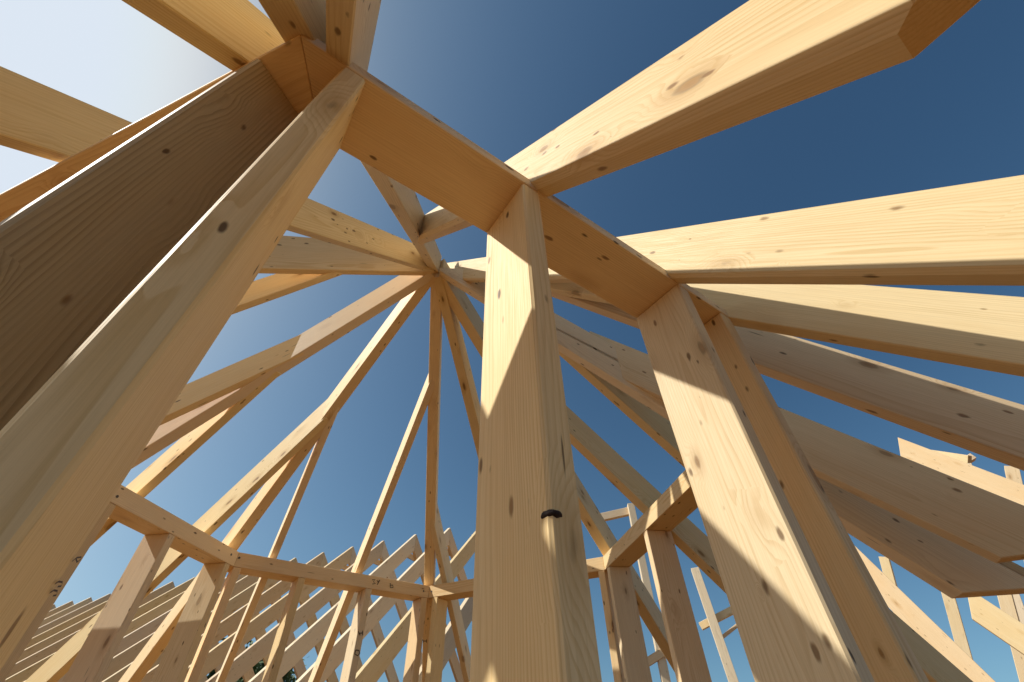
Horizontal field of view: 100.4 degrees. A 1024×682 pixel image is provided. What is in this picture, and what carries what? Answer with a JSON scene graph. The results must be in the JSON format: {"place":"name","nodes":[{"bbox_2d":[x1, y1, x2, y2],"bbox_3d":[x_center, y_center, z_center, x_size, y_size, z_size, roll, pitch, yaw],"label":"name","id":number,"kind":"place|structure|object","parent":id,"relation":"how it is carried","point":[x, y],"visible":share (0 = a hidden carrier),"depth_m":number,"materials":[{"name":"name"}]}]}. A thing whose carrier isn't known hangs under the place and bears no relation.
{"place":"outdoors","nodes":[
{"label":"outdoors","id":0,"kind":"place"},
{"bbox_2d":[0,0,1023,681],"label":"sky","id":1,"kind":"structure","parent":0,"point":[504,75],"materials":[{"name":"blue"}]},
{"label":"ground","id":2,"kind":"structure","parent":0,"visible":0},
{"bbox_2d":[0,502,115,681],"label":"wall stud","id":3,"kind":"object","parent":2,"relation":"on","point":[21,646],"depth_m":2.74,"materials":[{"name":"brown wood"}]},
{"bbox_2d":[62,533,174,681],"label":"wall stud","id":4,"kind":"object","parent":2,"relation":"on","point":[97,651],"depth_m":3.22,"materials":[{"name":"brown wood"}]},
{"bbox_2d":[109,485,238,566],"bbox_3d":[-3.100,1.097,3.152,0.242,0.133,3.428,-6,-44,5],"label":"top plate","id":5,"kind":"object","parent":4,"relation":"on","point":[137,512],"visible":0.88,"depth_m":3.61,"materials":[{"name":"brown wood"}]},
{"bbox_2d":[25,399,328,681],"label":"jack rafter","id":6,"kind":"object","parent":5,"relation":"on","point":[56,666],"visible":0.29,"depth_m":4.17,"materials":[{"name":"brown wood"}]},
{"bbox_2d":[92,371,280,544],"bbox_3d":[-3.464,1.625,3.378,4.354,0.234,0.073,-47,-46,-16],"label":"jack rafter","id":7,"kind":"object","parent":5,"relation":"on","point":[160,469],"visible":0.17,"depth_m":3.60,"materials":[{"name":"brown wood"}]},
{"bbox_2d":[160,335,303,424],"bbox_3d":[-3.483,0.977,2.848,4.608,0.234,0.073,-32,-31,-34],"label":"jack rafter","id":8,"kind":"object","parent":5,"relation":"on","point":[200,392],"visible":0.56,"depth_m":3.65,"materials":[{"name":"brown wood"}]},
{"bbox_2d":[132,273,432,467],"bbox_3d":[-2.904,0.789,3.447,6.073,0.234,0.109,-39,-36,-27],"label":"common rafter","id":9,"kind":"object","parent":5,"relation":"on","point":[313,340],"visible":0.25,"depth_m":4.04,"materials":[{"name":"brown wood"}]},
{"bbox_2d":[232,272,341,313],"bbox_3d":[-3.335,0.340,2.531,5.303,0.234,0.064,-31,-31,-35],"label":"jack rafter","id":10,"kind":"object","parent":5,"relation":"on","point":[266,289],"visible":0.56,"depth_m":3.58,"materials":[{"name":"brown wood"}]},
{"bbox_2d":[0,59,297,430],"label":"post","id":11,"kind":"object","parent":2,"relation":"on","point":[85,251],"visible":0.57,"depth_m":0.70,"materials":[{"name":"brown wood"}]},
{"bbox_2d":[0,35,312,221],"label":"top plate","id":12,"kind":"object","parent":11,"relation":"on","point":[285,64],"visible":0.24,"depth_m":1.30,"materials":[{"name":"brown wood"}]},
{"bbox_2d":[0,66,436,272],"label":"rafter","id":13,"kind":"object","parent":12,"relation":"on","point":[42,120],"visible":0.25,"depth_m":1.47,"materials":[{"name":"brown wood"}]},
{"bbox_2d":[258,0,441,272],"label":"hip rafter","id":14,"kind":"object","parent":12,"relation":"on","point":[290,19],"visible":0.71,"depth_m":2.06,"materials":[{"name":"brown wood"}]},
{"bbox_2d":[122,0,283,70],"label":"jack rafter","id":15,"kind":"object","parent":14,"relation":"attached to","point":[232,35],"visible":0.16,"depth_m":1.13,"materials":[{"name":"brown wood"}]},
{"bbox_2d":[326,0,380,70],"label":"jack rafter","id":16,"kind":"object","parent":14,"relation":"attached to","point":[350,28],"depth_m":1.10,"materials":[{"name":"brown wood"}]},
{"bbox_2d":[0,67,364,669],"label":"post","id":17,"kind":"object","parent":2,"relation":"on","point":[79,429],"visible":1,"depth_m":0.49,"materials":[{"name":"brown wood"}]},
{"bbox_2d":[301,35,728,324],"bbox_3d":[0.144,-0.412,1.628,1.887,0.053,0.239,25,-50,-25],"label":"top plate","id":18,"kind":"object","parent":17,"relation":"on","point":[392,133],"visible":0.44,"depth_m":1.46,"materials":[{"name":"brown wood"}]},
{"bbox_2d":[417,0,979,244],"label":"jack rafter","id":19,"kind":"object","parent":18,"relation":"on","point":[749,60],"visible":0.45,"depth_m":0.79,"materials":[{"name":"brown wood"}]},
{"bbox_2d":[447,175,1023,285],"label":"common rafter","id":20,"kind":"object","parent":18,"relation":"on","point":[968,234],"visible":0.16,"depth_m":1.16,"materials":[{"name":"brown wood"}]},
{"bbox_2d":[551,292,1023,470],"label":"hip rafter","id":21,"kind":"object","parent":20,"relation":"attached to","point":[985,425],"depth_m":1.78,"materials":[{"name":"brown wood"}]},
{"bbox_2d":[550,283,1023,376],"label":"jack rafter","id":22,"kind":"object","parent":18,"relation":"on","point":[979,331],"visible":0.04,"depth_m":1.50,"materials":[{"name":"brown wood"}]},
{"bbox_2d":[151,563,229,681],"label":"wall stud","id":23,"kind":"object","parent":2,"relation":"on","point":[175,661],"depth_m":3.82,"materials":[{"name":"brown wood"}]},
{"bbox_2d":[184,567,240,681],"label":"wall stud","id":24,"kind":"object","parent":2,"relation":"on","point":[202,651],"depth_m":3.93,"materials":[{"name":"brown wood"}]},
{"bbox_2d":[207,640,307,681],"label":"tree","id":25,"kind":"object","parent":2,"relation":"on","point":[288,676],"visible":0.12,"depth_m":19.26,"materials":[{"name":"green plant"}]},
{"bbox_2d":[262,577,304,681],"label":"wall stud","id":26,"kind":"object","parent":2,"relation":"on","point":[271,672],"depth_m":4.24,"materials":[{"name":"brown wood"}]},
{"bbox_2d":[340,588,371,681],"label":"wall stud","id":27,"kind":"object","parent":2,"relation":"on","point":[351,658],"depth_m":4.60,"materials":[{"name":"brown wood"}]},
{"bbox_2d":[403,597,426,681],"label":"wall stud","id":28,"kind":"object","parent":2,"relation":"on","point":[413,653],"depth_m":4.93,"materials":[{"name":"brown wood"}]},
{"bbox_2d":[227,552,429,603],"bbox_3d":[-1.954,2.727,4.864,2.440,0.133,0.242,27,-51,-27],"label":"top plate","id":29,"kind":"object","parent":28,"relation":"on","point":[268,568],"visible":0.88,"depth_m":4.72,"materials":[{"name":"brown wood"}]},
{"bbox_2d":[119,273,435,681],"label":"hip rafter","id":30,"kind":"object","parent":29,"relation":"on","point":[141,665],"visible":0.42,"depth_m":4.46,"materials":[{"name":"brown wood"}]},
{"bbox_2d":[259,236,432,275],"bbox_3d":[-2.666,-0.612,2.734,5.796,0.385,0.064,-9,-28,-49],"label":"hip rafter","id":31,"kind":"object","parent":30,"relation":"attached to","point":[296,255],"visible":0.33,"depth_m":3.81,"materials":[{"name":"brown wood"}]},
{"bbox_2d":[216,407,339,681],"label":"jack rafter","id":32,"kind":"object","parent":29,"relation":"on","point":[273,553],"visible":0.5,"depth_m":4.54,"materials":[{"name":"brown wood"}]},
{"bbox_2d":[308,373,434,681],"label":"jack rafter","id":33,"kind":"object","parent":29,"relation":"on","point":[375,524],"visible":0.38,"depth_m":4.98,"materials":[{"name":"brown wood"}]},
{"bbox_2d":[422,273,442,681],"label":"hip rafter","id":34,"kind":"object","parent":29,"relation":"on","point":[435,351],"visible":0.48,"depth_m":5.08,"materials":[{"name":"brown wood"}]},
{"bbox_2d":[424,597,447,681],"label":"wall stud","id":35,"kind":"object","parent":2,"relation":"on","point":[434,661],"depth_m":4.94,"materials":[{"name":"brown wood"}]},
{"bbox_2d":[470,184,601,681],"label":"post","id":36,"kind":"object","parent":2,"relation":"on","point":[532,618],"visible":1,"depth_m":0.76,"materials":[{"name":"brown wood"}]},
{"bbox_2d":[598,570,624,681],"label":"wall stud","id":37,"kind":"object","parent":2,"relation":"on","point":[616,662],"depth_m":4.22,"materials":[{"name":"brown wood"}]},
{"bbox_2d":[428,557,606,603],"bbox_3d":[0.022,2.829,5.023,2.507,0.133,0.242,-19,-47,17],"label":"top plate","id":38,"kind":"object","parent":37,"relation":"on","point":[462,589],"visible":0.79,"depth_m":5.15,"materials":[{"name":"brown wood"}]},
{"bbox_2d":[430,504,470,681],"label":"jack rafter","id":39,"kind":"object","parent":38,"relation":"on","point":[446,575],"visible":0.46,"depth_m":5.42,"materials":[{"name":"brown wood"}]},
{"bbox_2d":[439,259,674,671],"bbox_3d":[0.915,2.022,4.815,0.126,0.234,6.830,-32,-90,27],"label":"hip rafter","id":40,"kind":"object","parent":38,"relation":"on","point":[592,518],"visible":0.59,"depth_m":4.73,"materials":[{"name":"brown wood"}]},
{"bbox_2d":[434,263,480,458],"bbox_3d":[-0.079,2.354,5.122,0.105,0.234,6.713,-12,-84,11],"label":"common rafter","id":41,"kind":"object","parent":40,"relation":"attached to","point":[461,361],"visible":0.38,"depth_m":4.81,"materials":[{"name":"brown wood"}]},
{"bbox_2d":[607,566,651,681],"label":"wall stud","id":42,"kind":"object","parent":2,"relation":"on","point":[634,658],"depth_m":4.11,"materials":[{"name":"brown wood"}]},
{"bbox_2d":[603,470,697,569],"bbox_3d":[1.312,1.564,3.755,0.239,0.133,2.703,6,-45,-8],"label":"top plate","id":43,"kind":"object","parent":42,"relation":"on","point":[673,506],"visible":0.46,"depth_m":3.68,"materials":[{"name":"brown wood"}]},
{"bbox_2d":[566,406,725,592],"bbox_3d":[1.406,1.607,3.950,0.234,5.063,0.119,-29,-28,-39],"label":"jack rafter","id":44,"kind":"object","parent":43,"relation":"on","point":[641,493],"visible":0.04,"depth_m":4.03,"materials":[{"name":"brown wood"}]},
{"bbox_2d":[439,268,1023,598],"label":"common rafter","id":45,"kind":"object","parent":43,"relation":"on","point":[950,569],"visible":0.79,"depth_m":2.17,"materials":[{"name":"brown wood"}]},
{"bbox_2d":[590,331,1023,562],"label":"jack rafter","id":46,"kind":"object","parent":45,"relation":"attached to","point":[988,525],"visible":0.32,"depth_m":2.03,"materials":[{"name":"brown wood"}]},
{"bbox_2d":[559,352,972,681],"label":"jack rafter","id":47,"kind":"object","parent":43,"relation":"on","point":[935,665],"depth_m":3.25,"materials":[{"name":"brown wood"}]},
{"bbox_2d":[643,530,711,681],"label":"wall stud","id":48,"kind":"object","parent":2,"relation":"on","point":[686,649],"depth_m":3.35,"materials":[{"name":"brown wood"}]},
{"bbox_2d":[637,285,874,681],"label":"post","id":49,"kind":"object","parent":2,"relation":"on","point":[791,623],"visible":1,"depth_m":1.18,"materials":[{"name":"brown wood"}]},
{"bbox_2d":[601,438,1023,681],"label":"timber frame","id":50,"kind":"object","parent":2,"relation":"on","point":[1005,622],"visible":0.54,"depth_m":8.24,"materials":[{"name":"beige wood"}]},
{"bbox_2d":[704,313,928,681],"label":"post","id":51,"kind":"object","parent":2,"relation":"on","point":[886,651],"visible":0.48,"depth_m":1.28,"materials":[{"name":"brown wood"}]},
{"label":"wall frame","id":52,"kind":"object","parent":2,"relation":"on","visible":0},
{"bbox_2d":[4,577,223,681],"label":"roof truss","id":53,"kind":"object","parent":52,"relation":"on","point":[24,674],"visible":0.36,"depth_m":14.00,"materials":[{"name":"beige wood"}]},
{"bbox_2d":[24,591,254,681],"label":"roof truss","id":54,"kind":"object","parent":52,"relation":"on","point":[149,616],"depth_m":13.35,"materials":[{"name":"beige wood"}]},
{"bbox_2d":[58,574,282,681],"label":"roof truss","id":55,"kind":"object","parent":52,"relation":"on","point":[139,634],"visible":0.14,"depth_m":11.95,"materials":[{"name":"beige wood"}]},
{"bbox_2d":[101,575,306,681],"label":"roof truss","id":56,"kind":"object","parent":52,"relation":"on","point":[123,659],"visible":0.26,"depth_m":10.97,"materials":[{"name":"beige wood"}]},
{"bbox_2d":[102,558,338,681],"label":"roof truss","id":57,"kind":"object","parent":52,"relation":"on","point":[238,601],"visible":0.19,"depth_m":12.30,"materials":[{"name":"beige wood"}]},
{"bbox_2d":[141,552,362,681],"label":"roof truss","id":58,"kind":"object","parent":52,"relation":"on","point":[231,622],"visible":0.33,"depth_m":11.65,"materials":[{"name":"beige wood"}]},
{"bbox_2d":[183,547,398,681],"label":"roof truss","id":59,"kind":"object","parent":52,"relation":"on","point":[257,625],"visible":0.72,"depth_m":10.57,"materials":[{"name":"beige wood"}]},
{"bbox_2d":[206,541,421,681],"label":"roof truss","id":60,"kind":"object","parent":52,"relation":"on","point":[251,656],"visible":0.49,"depth_m":9.97,"materials":[{"name":"beige wood"}]},
{"bbox_2d":[248,534,463,681],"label":"roof truss","id":61,"kind":"object","parent":52,"relation":"on","point":[300,647],"visible":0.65,"depth_m":9.32,"materials":[{"name":"beige wood"}]},
{"bbox_2d":[296,528,467,681],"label":"roof truss","id":62,"kind":"object","parent":52,"relation":"on","point":[380,607],"visible":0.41,"depth_m":9.05,"materials":[{"name":"beige wood"}]},
{"bbox_2d":[355,531,475,681],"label":"roof truss","id":63,"kind":"object","parent":52,"relation":"on","point":[374,667],"visible":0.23,"depth_m":7.65,"materials":[{"name":"beige wood"}]},
{"bbox_2d":[418,597,472,681],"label":"roof truss","id":64,"kind":"object","parent":52,"relation":"on","point":[466,607],"depth_m":7.30,"materials":[{"name":"beige wood"}]},
{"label":"wall frame","id":65,"kind":"object","parent":2,"relation":"on","visible":0},
{"bbox_2d":[44,601,73,618],"bbox_3d":[-18.034,12.252,15.973,0.132,4.411,9.214,-17,-46,16],"label":"roof truss","id":66,"kind":"object","parent":65,"relation":"on","point":[60,608],"visible":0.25,"depth_m":17.08,"materials":[{"name":"beige wood"}]},
{"bbox_2d":[39,597,92,626],"bbox_3d":[-16.955,11.912,15.652,0.132,4.411,9.214,-17,-46,16],"label":"roof truss","id":67,"kind":"object","parent":65,"relation":"on","point":[47,620],"visible":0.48,"depth_m":16.40,"materials":[{"name":"beige wood"}]},
{"bbox_2d":[32,593,110,637],"bbox_3d":[-15.876,11.572,15.331,0.132,4.411,9.214,-17,-46,16],"label":"roof truss","id":68,"kind":"object","parent":65,"relation":"on","point":[58,621],"visible":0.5,"depth_m":15.65,"materials":[{"name":"beige wood"}]},
{"bbox_2d":[17,591,152,661],"bbox_3d":[-13.719,10.891,14.688,0.132,4.411,9.214,-17,-46,16],"label":"roof truss","id":69,"kind":"object","parent":65,"relation":"on","point":[47,642],"visible":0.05,"depth_m":13.49,"materials":[{"name":"beige wood"}]},
{"bbox_2d":[25,600,156,669],"bbox_3d":[-14.797,11.231,15.009,0.132,4.411,9.214,-17,-46,16],"label":"roof truss","id":70,"kind":"object","parent":65,"relation":"on","point":[63,625],"visible":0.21,"depth_m":14.64,"materials":[{"name":"beige wood"}]},
{"bbox_2d":[6,581,207,681],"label":"roof truss","id":71,"kind":"object","parent":65,"relation":"on","point":[23,664],"visible":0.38,"depth_m":12.62,"materials":[{"name":"beige wood"}]}
]}

